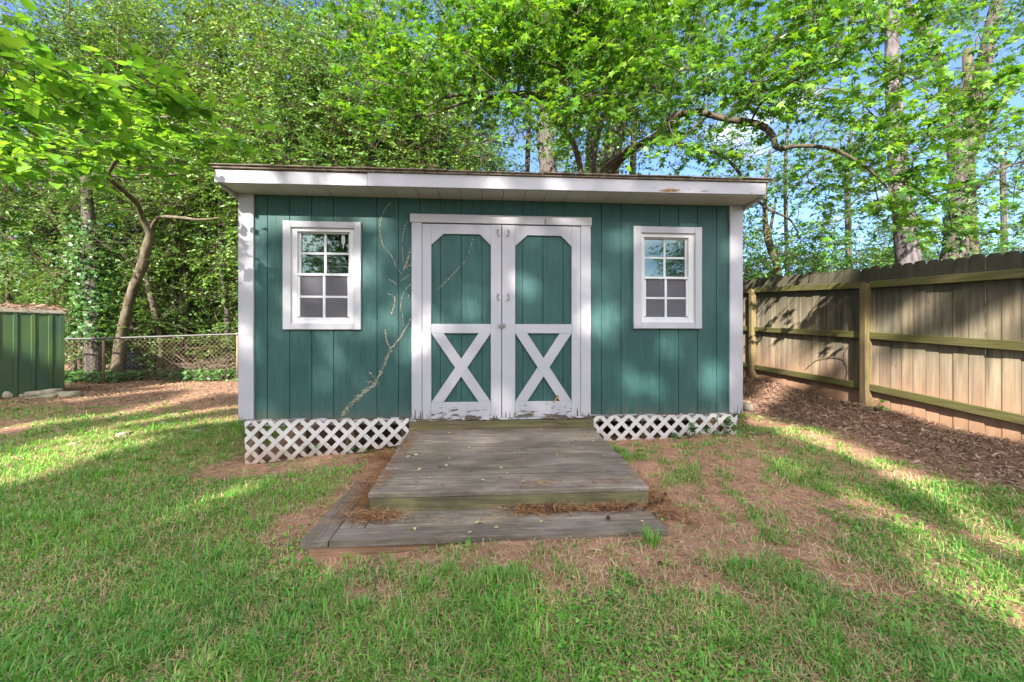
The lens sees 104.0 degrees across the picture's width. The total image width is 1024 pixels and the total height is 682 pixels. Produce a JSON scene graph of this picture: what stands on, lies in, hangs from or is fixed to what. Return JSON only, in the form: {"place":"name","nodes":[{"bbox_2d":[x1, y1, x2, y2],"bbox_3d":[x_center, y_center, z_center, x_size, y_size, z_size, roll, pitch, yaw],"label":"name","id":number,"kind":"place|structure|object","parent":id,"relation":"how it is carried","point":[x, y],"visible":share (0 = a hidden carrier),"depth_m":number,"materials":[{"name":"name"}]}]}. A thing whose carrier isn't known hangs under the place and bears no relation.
{"place":"outdoors","nodes":[
{"label":"outdoors","id":0,"kind":"place"},
{"bbox_2d":[0,342,1023,681],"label":"ground","id":1,"kind":"structure","parent":0,"point":[686,486],"depth_m":2.70,"materials":[{"name":"soil"}]},
{"bbox_2d":[2,391,13,398],"bbox_3d":[-8.318,0.921,6.580,0.276,0.174,0.211,-26,0,0],"label":"edging stone","id":2,"kind":"object","parent":1,"relation":"on","point":[7,394],"visible":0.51,"depth_m":6.50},
{"bbox_2d":[0,305,65,398],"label":"metal shed","id":3,"kind":"structure","parent":1,"relation":"on","point":[32,350],"depth_m":6.71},
{"bbox_2d":[0,301,70,311],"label":"roof debris","id":4,"kind":"object","parent":3,"relation":"on","point":[34,306],"visible":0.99,"depth_m":7.09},
{"bbox_2d":[0,15,67,287],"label":"woodland tree","id":5,"kind":"object","parent":1,"relation":"on","point":[20,128],"visible":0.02,"depth_m":16.61,"materials":[{"name":"green plant"}]},
{"bbox_2d":[29,158,38,303],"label":"slender tree","id":6,"kind":"object","parent":1,"relation":"on","point":[31,243],"visible":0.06,"depth_m":10.98,"materials":[{"name":"brown plant"}]},
{"bbox_2d":[0,290,69,317],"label":"shrub","id":7,"kind":"object","parent":1,"relation":"on","point":[30,301],"depth_m":9.62,"materials":[{"name":"green plant"}]},
{"bbox_2d":[0,256,70,364],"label":"shrub","id":8,"kind":"object","parent":1,"relation":"on","point":[12,292],"visible":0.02,"depth_m":14.28,"materials":[{"name":"green plant"}]},
{"bbox_2d":[1,128,75,248],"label":"leaning tree","id":9,"kind":"object","parent":1,"relation":"on","point":[35,193],"visible":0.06,"depth_m":9.87,"materials":[{"name":"brown plant"}]},
{"bbox_2d":[0,203,77,370],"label":"leaning tree","id":10,"kind":"object","parent":1,"relation":"on","point":[40,258],"visible":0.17,"depth_m":10.26,"materials":[{"name":"brown plant"}]},
{"bbox_2d":[0,217,82,368],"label":"leaning tree","id":11,"kind":"object","parent":1,"relation":"on","point":[80,360],"visible":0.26,"depth_m":10.08,"materials":[{"name":"brown plant"}]},
{"bbox_2d":[38,393,58,397],"bbox_3d":[-7.747,0.944,6.721,0.274,0.115,0.211,-7,0,0],"label":"edging stone","id":12,"kind":"object","parent":1,"relation":"on","point":[50,395],"visible":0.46,"depth_m":6.63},
{"bbox_2d":[41,388,63,394],"bbox_3d":[-7.788,0.864,6.781,0.231,0.107,0.207,-6,0,0],"label":"edging stone","id":13,"kind":"object","parent":12,"relation":"on","point":[49,391],"visible":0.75,"depth_m":6.70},
{"bbox_2d":[0,12,117,305],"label":"understory tree","id":14,"kind":"object","parent":1,"relation":"on","point":[7,287],"visible":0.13,"depth_m":10.32,"materials":[{"name":"green plant"}]},
{"bbox_2d":[58,391,82,396],"bbox_3d":[-7.426,0.924,6.719,0.276,0.121,0.204,-17,0,0],"label":"edging stone","id":15,"kind":"object","parent":1,"relation":"on","point":[73,393],"visible":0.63,"depth_m":6.65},
{"bbox_2d":[0,250,158,371],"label":"shrub","id":16,"kind":"object","parent":1,"relation":"on","point":[61,295],"visible":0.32,"depth_m":9.42,"materials":[{"name":"green plant"}]},
{"bbox_2d":[0,0,162,313],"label":"understory tree","id":17,"kind":"object","parent":1,"relation":"on","point":[38,28],"visible":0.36,"depth_m":9.88,"materials":[{"name":"green plant"}]},
{"bbox_2d":[7,140,180,379],"bbox_3d":[-9.820,-1.805,9.405,4.624,5.793,2.312,0,0,0],"label":"ivy clad tree","id":18,"kind":"object","parent":1,"relation":"on","point":[90,262],"visible":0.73,"depth_m":9.23,"materials":[{"name":"green plant"}]},
{"bbox_2d":[28,214,177,370],"bbox_3d":[-11.482,-1.404,11.426,3.097,4.935,3.127,0,0,37],"label":"shrub","id":19,"kind":"object","parent":1,"relation":"on","point":[128,257],"visible":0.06,"depth_m":11.29,"materials":[{"name":"green plant"}]},
{"bbox_2d":[0,82,210,339],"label":"woodland tree","id":20,"kind":"object","parent":1,"relation":"on","point":[72,199],"visible":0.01,"depth_m":15.32,"materials":[{"name":"green plant"}]},
{"bbox_2d":[5,0,215,351],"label":"understory tree","id":21,"kind":"object","parent":1,"relation":"on","point":[111,17],"visible":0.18,"depth_m":10.37,"materials":[{"name":"green plant"}]},
{"bbox_2d":[16,0,211,361],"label":"understory tree","id":22,"kind":"object","parent":1,"relation":"on","point":[62,4],"visible":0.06,"depth_m":12.20,"materials":[{"name":"green plant"}]},
{"bbox_2d":[124,351,144,378],"bbox_3d":[-9.288,0.602,9.700,0.580,0.690,0.580,0,0,0],"label":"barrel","id":23,"kind":"object","parent":1,"relation":"on","point":[129,357],"visible":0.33,"depth_m":9.55,"materials":[{"name":"plastic"}]},
{"bbox_2d":[0,0,275,381],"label":"broadleaf tree","id":24,"kind":"object","parent":1,"relation":"on","point":[47,84],"visible":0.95,"depth_m":3.28,"materials":[{"name":"green plant"}]},
{"bbox_2d":[70,176,208,376],"bbox_3d":[-8.935,-1.464,9.630,2.927,5.062,1.783,0,0,13],"label":"slender tree","id":25,"kind":"object","parent":1,"relation":"on","point":[154,313],"visible":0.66,"depth_m":9.75,"materials":[{"name":"green plant"}]},
{"bbox_2d":[71,229,215,362],"bbox_3d":[-9.796,-1.021,10.957,3.253,4.211,2.700,0,0,0],"label":"shrub","id":26,"kind":"object","parent":1,"relation":"on","point":[152,269],"visible":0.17,"depth_m":10.75,"materials":[{"name":"green plant"}]},
{"bbox_2d":[75,271,215,373],"bbox_3d":[-9.068,-0.418,10.067,3.035,3.002,2.593,0,0,32],"label":"shrub","id":27,"kind":"object","parent":1,"relation":"on","point":[147,330],"visible":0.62,"depth_m":9.87,"materials":[{"name":"green plant"}]},
{"bbox_2d":[65,333,237,384],"bbox_3d":[-7.496,0.370,8.800,13.984,1.500,0.075,0,0,-4],"label":"chain link fence","id":28,"kind":"object","parent":1,"relation":"on","point":[103,339],"visible":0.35,"depth_m":8.78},
{"bbox_2d":[65,366,237,382],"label":"ground ivy","id":29,"kind":"object","parent":1,"relation":"on","point":[126,376],"visible":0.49,"depth_m":9.01,"materials":[{"name":"green plant"}]},
{"bbox_2d":[77,0,267,368],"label":"understory tree","id":30,"kind":"object","parent":1,"relation":"on","point":[185,267],"visible":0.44,"depth_m":10.22,"materials":[{"name":"green plant"}]},
{"bbox_2d":[171,175,178,362],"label":"slender tree","id":31,"kind":"object","parent":1,"relation":"on","point":[176,304],"visible":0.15,"depth_m":10.97,"materials":[{"name":"brown plant"}]},
{"bbox_2d":[121,243,237,362],"bbox_3d":[-11.477,-1.603,14.659,5.330,5.435,4.830,0,0,34],"label":"shrub","id":32,"kind":"object","parent":1,"relation":"on","point":[191,304],"depth_m":13.72,"materials":[{"name":"green plant"}]},
{"bbox_2d":[106,70,264,359],"bbox_3d":[-12.284,-5.358,16.709,6.568,12.712,5.642,0,0,-35],"label":"woodland tree","id":33,"kind":"object","parent":1,"relation":"on","point":[189,222],"visible":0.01,"depth_m":16.37,"materials":[{"name":"green plant"}]},
{"bbox_2d":[136,343,235,380],"bbox_3d":[-8.004,0.630,9.960,4.128,1.151,1.772,0,0,0],"label":"brush pile","id":34,"kind":"object","parent":1,"relation":"on","point":[196,365],"visible":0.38,"depth_m":9.63,"materials":[{"name":"brown plant"}]},
{"bbox_2d":[96,0,283,366],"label":"understory tree","id":35,"kind":"object","parent":1,"relation":"on","point":[178,14],"visible":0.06,"depth_m":12.32,"materials":[{"name":"green plant"}]},
{"bbox_2d":[153,222,237,364],"bbox_3d":[-8.368,-1.207,11.617,3.541,4.656,3.053,0,0,0],"label":"shrub","id":36,"kind":"object","parent":1,"relation":"on","point":[208,287],"visible":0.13,"depth_m":11.20,"materials":[{"name":"green plant"}]},
{"bbox_2d":[163,269,237,373],"bbox_3d":[-7.684,-0.302,10.749,3.206,3.277,2.433,0,0,0],"label":"shrub","id":37,"kind":"object","parent":1,"relation":"on","point":[218,326],"visible":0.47,"depth_m":10.40,"materials":[{"name":"green plant"}]},
{"bbox_2d":[198,182,203,356],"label":"slender tree","id":38,"kind":"object","parent":1,"relation":"on","point":[201,284],"visible":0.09,"depth_m":11.47,"materials":[{"name":"brown plant"}]},
{"bbox_2d":[191,277,237,336],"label":"shrub","id":39,"kind":"object","parent":1,"relation":"on","point":[213,304],"depth_m":13.54,"materials":[{"name":"green plant"}]},
{"bbox_2d":[218,151,230,364],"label":"slender tree","id":40,"kind":"object","parent":1,"relation":"on","point":[223,277],"visible":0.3,"depth_m":10.55,"materials":[{"name":"brown plant"}]},
{"bbox_2d":[143,0,310,368],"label":"understory tree","id":41,"kind":"object","parent":1,"relation":"on","point":[234,222],"visible":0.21,"depth_m":10.26,"materials":[{"name":"green plant"}]},
{"bbox_2d":[176,0,369,301],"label":"understory tree","id":42,"kind":"object","parent":1,"relation":"on","point":[250,117],"visible":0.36,"depth_m":9.40,"materials":[{"name":"green plant"}]},
{"bbox_2d":[208,0,362,249],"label":"understory tree","id":43,"kind":"object","parent":1,"relation":"on","point":[317,15],"visible":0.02,"depth_m":12.40,"materials":[{"name":"green plant"}]},
{"bbox_2d":[293,441,331,457],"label":"ivy plant","id":44,"kind":"object","parent":1,"relation":"on","point":[322,449],"visible":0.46,"depth_m":3.83,"materials":[{"name":"green plant"}]},
{"bbox_2d":[224,0,407,210],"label":"understory tree","id":45,"kind":"object","parent":1,"relation":"on","point":[311,43],"visible":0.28,"depth_m":9.24,"materials":[{"name":"green plant"}]},
{"bbox_2d":[337,437,378,452],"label":"ivy plant","id":46,"kind":"object","parent":1,"relation":"on","point":[352,448],"visible":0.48,"depth_m":3.84,"materials":[{"name":"green plant"}]},
{"bbox_2d":[289,0,450,168],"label":"understory tree","id":47,"kind":"object","parent":1,"relation":"on","point":[388,12],"visible":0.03,"depth_m":12.16,"materials":[{"name":"green plant"}]},
{"bbox_2d":[363,562,383,599],"bbox_3d":[-0.652,1.127,1.898,0.088,0.033,0.367,0,0,-23],"label":"stick","id":48,"kind":"object","parent":1,"relation":"on","point":[375,576],"visible":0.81,"depth_m":1.91,"materials":[{"name":"wood"}]},
{"bbox_2d":[307,0,479,171],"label":"understory tree","id":49,"kind":"object","parent":1,"relation":"on","point":[366,68],"visible":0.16,"depth_m":9.82,"materials":[{"name":"green plant"}]},
{"bbox_2d":[350,15,519,170],"bbox_3d":[-1.843,-3.747,10.819,4.453,9.390,3.760,0,0,0],"label":"understory tree","id":50,"kind":"object","parent":1,"relation":"on","point":[435,126],"visible":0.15,"depth_m":10.56,"materials":[{"name":"green plant"}]},
{"bbox_2d":[385,56,524,171],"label":"understory tree","id":51,"kind":"object","parent":1,"relation":"on","point":[484,125],"visible":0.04,"depth_m":12.61,"materials":[{"name":"green plant"}]},
{"bbox_2d":[300,419,667,556],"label":"porch steps","id":52,"kind":"structure","parent":1,"relation":"on","point":[469,495],"depth_m":2.58,"materials":[{"name":"wood"}]},
{"bbox_2d":[371,429,644,532],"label":"fallen leaflets","id":53,"kind":"object","parent":52,"relation":"on","point":[414,528],"visible":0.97,"depth_m":2.66,"materials":[{"name":"dry yellow leaf"}]},
{"bbox_2d":[300,0,668,172],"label":"sweetgum tree","id":54,"kind":"object","parent":1,"relation":"on","point":[574,24],"visible":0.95,"depth_m":5.42,"materials":[{"name":"green plant"}]},
{"bbox_2d":[441,86,537,171],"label":"woodland tree","id":55,"kind":"object","parent":1,"relation":"on","point":[510,158],"visible":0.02,"depth_m":18.43,"materials":[{"name":"green plant"}]},
{"bbox_2d":[208,163,771,463],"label":"garden shed","id":56,"kind":"structure","parent":1,"relation":"on","point":[606,299],"depth_m":3.88,"materials":[{"name":"teal"}]},
{"bbox_2d":[283,220,360,329],"bbox_3d":[-1.798,-0.617,3.814,0.715,1.023,0.080,0,0,-4],"label":"window","id":57,"kind":"structure","parent":56,"relation":"in","point":[311,301],"depth_m":3.80,"materials":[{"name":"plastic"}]},
{"bbox_2d":[341,208,472,417],"bbox_3d":[-1.007,-0.297,3.851,1.253,2.063,0.005,0,0,-4],"label":"dried creeper","id":58,"kind":"object","parent":56,"relation":"attached to","point":[385,332],"visible":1,"depth_m":3.84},
{"bbox_2d":[422,224,500,418],"bbox_3d":[-0.481,-0.184,3.877,0.761,1.888,0.045,0,0,-4],"label":"door","id":59,"kind":"structure","parent":56,"relation":"in","point":[461,319],"depth_m":3.88,"materials":[{"name":"teal"}]},
{"bbox_2d":[271,162,764,177],"bbox_3d":[-0.174,-1.343,4.901,5.016,0.454,2.701,0,0,-4],"label":"roof debris","id":60,"kind":"object","parent":56,"relation":"on","point":[526,171],"visible":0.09,"depth_m":3.63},
{"bbox_2d":[499,225,579,417],"bbox_3d":[0.266,-0.189,3.929,0.819,1.879,0.045,0,0,-4],"label":"door","id":61,"kind":"structure","parent":56,"relation":"in","point":[540,326],"depth_m":3.94,"materials":[{"name":"teal"}]},
{"bbox_2d":[633,226,701,328],"bbox_3d":[1.563,-0.633,4.048,0.705,1.024,0.080,0,0,-4],"label":"window","id":62,"kind":"structure","parent":56,"relation":"in","point":[664,302],"depth_m":4.03,"materials":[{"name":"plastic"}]},
{"bbox_2d":[276,427,726,578],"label":"needle litter","id":63,"kind":"object","parent":1,"relation":"on","point":[530,509],"visible":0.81,"depth_m":2.52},
{"bbox_2d":[0,371,1021,681],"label":"leaf litter","id":64,"kind":"object","parent":1,"relation":"on","point":[160,385],"visible":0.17,"depth_m":2.24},
{"bbox_2d":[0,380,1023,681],"bbox_3d":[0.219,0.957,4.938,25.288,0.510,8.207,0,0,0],"label":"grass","id":65,"kind":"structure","parent":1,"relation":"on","point":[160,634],"depth_m":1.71,"materials":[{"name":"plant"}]},
{"bbox_2d":[0,383,1023,681],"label":"dry grass","id":66,"kind":"structure","parent":1,"relation":"on","point":[572,583],"depth_m":1.75,"materials":[{"name":"plant"}]},
{"bbox_2d":[0,401,1023,681],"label":"clover","id":67,"kind":"object","parent":1,"relation":"on","point":[758,671],"visible":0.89,"depth_m":1.62,"materials":[{"name":"green plant"}]},
{"bbox_2d":[0,378,1023,681],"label":"pine straw","id":68,"kind":"object","parent":1,"relation":"on","point":[616,548],"visible":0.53,"depth_m":2.03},
{"bbox_2d":[433,0,607,171],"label":"slender tree","id":69,"kind":"object","parent":1,"relation":"on","point":[527,160],"visible":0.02,"depth_m":13.94,"materials":[{"name":"green plant"}]},
{"bbox_2d":[531,144,584,172],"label":"woodland tree","id":70,"kind":"object","parent":1,"relation":"on","point":[561,167],"visible":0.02,"depth_m":26.82,"materials":[{"name":"green plant"}]},
{"bbox_2d":[413,0,704,174],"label":"oak tree","id":71,"kind":"object","parent":1,"relation":"on","point":[547,159],"visible":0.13,"depth_m":10.79,"materials":[{"name":"green plant"}]},
{"bbox_2d":[492,13,701,172],"bbox_3d":[2.759,-6.807,13.011,7.067,15.309,4.047,0,0,0],"label":"slender tree","id":72,"kind":"object","parent":1,"relation":"on","point":[527,125],"visible":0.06,"depth_m":12.86,"materials":[{"name":"green plant"}]},
{"bbox_2d":[523,0,720,172],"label":"sapling","id":73,"kind":"object","parent":1,"relation":"on","point":[596,137],"visible":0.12,"depth_m":7.35,"materials":[{"name":"green plant"}]},
{"bbox_2d":[529,0,744,174],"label":"slender tree","id":74,"kind":"object","parent":1,"relation":"on","point":[633,158],"visible":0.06,"depth_m":13.89,"materials":[{"name":"green plant"}]},
{"bbox_2d":[637,522,666,549],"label":"grass tuft","id":75,"kind":"object","parent":1,"relation":"on","point":[653,539],"visible":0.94,"depth_m":2.16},
{"bbox_2d":[538,0,800,175],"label":"ivy clad tree","id":76,"kind":"object","parent":1,"relation":"on","point":[609,150],"visible":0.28,"depth_m":9.64,"materials":[{"name":"green plant"}]},
{"bbox_2d":[670,421,697,438],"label":"ivy plant","id":77,"kind":"object","parent":1,"relation":"on","point":[690,424],"visible":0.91,"depth_m":3.96,"materials":[{"name":"green plant"}]},
{"bbox_2d":[702,415,734,435],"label":"ivy plant","id":78,"kind":"object","parent":1,"relation":"on","point":[726,423],"visible":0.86,"depth_m":4.01,"materials":[{"name":"green plant"}]},
{"bbox_2d":[743,402,753,411],"bbox_3d":[2.687,0.759,4.600,0.106,0.093,0.202,0,0,0],"label":"rock","id":79,"kind":"object","parent":1,"relation":"on","point":[748,406],"visible":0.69,"depth_m":4.51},
{"bbox_2d":[743,211,776,275],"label":"shrub","id":80,"kind":"object","parent":1,"relation":"on","point":[747,232],"visible":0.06,"depth_m":16.23,"materials":[{"name":"green plant"}]},
{"bbox_2d":[743,253,784,279],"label":"shrub","id":81,"kind":"object","parent":1,"relation":"on","point":[756,276],"visible":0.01,"depth_m":10.71,"materials":[{"name":"green plant"}]},
{"bbox_2d":[743,212,786,277],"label":"shrub","id":82,"kind":"object","parent":1,"relation":"on","point":[756,250],"visible":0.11,"depth_m":13.90,"materials":[{"name":"green plant"}]},
{"bbox_2d":[693,135,872,279],"bbox_3d":[7.662,-2.360,11.170,6.046,6.566,3.848,0,0,0],"label":"slender tree","id":83,"kind":"object","parent":1,"relation":"on","point":[768,233],"visible":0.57,"depth_m":10.72,"materials":[{"name":"green plant"}]},
{"bbox_2d":[717,35,850,274],"bbox_3d":[10.957,-5.791,16.399,5.916,12.998,3.813,0,0,0],"label":"slender tree","id":84,"kind":"object","parent":1,"relation":"on","point":[785,157],"visible":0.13,"depth_m":15.94,"materials":[{"name":"green plant"}]},
{"bbox_2d":[745,238,831,277],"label":"shrub","id":85,"kind":"object","parent":1,"relation":"on","point":[783,261],"visible":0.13,"depth_m":14.11,"materials":[{"name":"green plant"}]},
{"bbox_2d":[745,252,832,278],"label":"shrub","id":86,"kind":"object","parent":1,"relation":"on","point":[788,267],"visible":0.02,"depth_m":11.55,"materials":[{"name":"green plant"}]},
{"bbox_2d":[596,0,1023,262],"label":"sweetgum tree","id":87,"kind":"object","parent":1,"relation":"on","point":[819,22],"visible":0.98,"depth_m":5.24,"materials":[{"name":"green plant"}]},
{"bbox_2d":[782,217,870,273],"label":"shrub","id":88,"kind":"object","parent":1,"relation":"on","point":[834,267],"visible":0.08,"depth_m":15.68,"materials":[{"name":"green plant"}]},
{"bbox_2d":[783,195,893,275],"bbox_3d":[11.451,-2.202,14.444,3.459,5.974,3.148,0,0,-26],"label":"shrub","id":89,"kind":"object","parent":1,"relation":"on","point":[839,258],"visible":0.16,"depth_m":14.00,"materials":[{"name":"green plant"}]},
{"bbox_2d":[764,53,921,267],"bbox_3d":[14.158,-5.960,16.828,6.253,13.367,3.822,0,0,0],"label":"slender tree","id":90,"kind":"object","parent":1,"relation":"on","point":[849,140],"visible":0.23,"depth_m":16.92,"materials":[{"name":"green plant"}]},
{"bbox_2d":[826,190,894,269],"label":"shrub","id":91,"kind":"object","parent":1,"relation":"on","point":[879,230],"visible":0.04,"depth_m":16.83,"materials":[{"name":"green plant"}]},
{"bbox_2d":[870,400,888,411],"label":"weed","id":92,"kind":"object","parent":1,"relation":"on","point":[880,407],"visible":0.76,"depth_m":5.01,"materials":[{"name":"green plant"}]},
{"bbox_2d":[830,246,934,271],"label":"shrub","id":93,"kind":"object","parent":1,"relation":"on","point":[851,260],"visible":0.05,"depth_m":11.27,"materials":[{"name":"green plant"}]},
{"bbox_2d":[743,250,1023,441],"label":"wooden fence","id":94,"kind":"object","parent":1,"relation":"on","point":[938,341],"visible":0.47,"depth_m":4.89,"materials":[{"name":"brown wood"}]},
{"bbox_2d":[743,375,1023,493],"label":"mulch","id":95,"kind":"object","parent":1,"relation":"on","point":[1000,441],"visible":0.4,"depth_m":4.27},
{"bbox_2d":[882,511,902,522],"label":"weed","id":96,"kind":"object","parent":1,"relation":"on","point":[897,516],"visible":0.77,"depth_m":2.46,"materials":[{"name":"green plant"}]},
{"bbox_2d":[845,232,941,268],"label":"shrub","id":97,"kind":"object","parent":1,"relation":"on","point":[923,257],"visible":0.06,"depth_m":12.58,"materials":[{"name":"green plant"}]},
{"bbox_2d":[852,212,938,266],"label":"woodland tree","id":98,"kind":"object","parent":1,"relation":"on","point":[877,243],"visible":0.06,"depth_m":20.14,"materials":[{"name":"green plant"}]},
{"bbox_2d":[884,0,921,264],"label":"pine tree","id":99,"kind":"object","parent":1,"relation":"on","point":[906,252],"visible":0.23,"depth_m":8.90,"materials":[{"name":"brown plant"}]},
{"bbox_2d":[862,181,944,263],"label":"woodland tree","id":100,"kind":"object","parent":1,"relation":"on","point":[920,210],"visible":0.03,"depth_m":23.19,"materials":[{"name":"green plant"}]},
{"bbox_2d":[790,0,1023,261],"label":"forked tree","id":101,"kind":"object","parent":1,"relation":"on","point":[995,14],"visible":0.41,"depth_m":9.61,"materials":[{"name":"green plant"}]},
{"bbox_2d":[910,0,1023,253],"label":"pale trunk tree","id":102,"kind":"object","parent":1,"relation":"on","point":[966,59],"visible":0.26,"depth_m":12.73,"materials":[{"name":"green plant"}]},
{"bbox_2d":[937,120,1023,253],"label":"slender tree","id":103,"kind":"object","parent":1,"relation":"on","point":[1004,218],"visible":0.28,"depth_m":15.96,"materials":[{"name":"green plant"}]},
{"bbox_2d":[970,236,1023,258],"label":"shrub","id":104,"kind":"object","parent":1,"relation":"on","point":[1010,244],"visible":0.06,"depth_m":12.02,"materials":[{"name":"green plant"}]},
{"bbox_2d":[979,227,1023,255],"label":"shrub","id":105,"kind":"object","parent":1,"relation":"on","point":[998,240],"visible":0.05,"depth_m":14.23,"materials":[{"name":"green plant"}]},
{"bbox_2d":[979,227,1023,255],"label":"shrub","id":106,"kind":"object","parent":1,"relation":"on","point":[995,239],"visible":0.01,"depth_m":16.74,"materials":[{"name":"green plant"}]},
{"bbox_2d":[0,0,1023,338],"label":"sky","id":107,"kind":"structure","parent":0,"point":[1018,100],"materials":[{"name":"blue"}]},
{"bbox_3d":[-8.133,1.005,6.619,0.310,0.129,0.209,-7,0,0],"label":"edging stone","id":108,"kind":"object","parent":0,"visible":0},
{"bbox_2d":[23,390,42,396],"bbox_3d":[-8.008,0.896,6.738,0.328,0.111,0.210,-5,0,0],"label":"edging stone","id":109,"kind":"object","parent":108,"relation":"on","point":[32,393],"visible":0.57,"depth_m":6.65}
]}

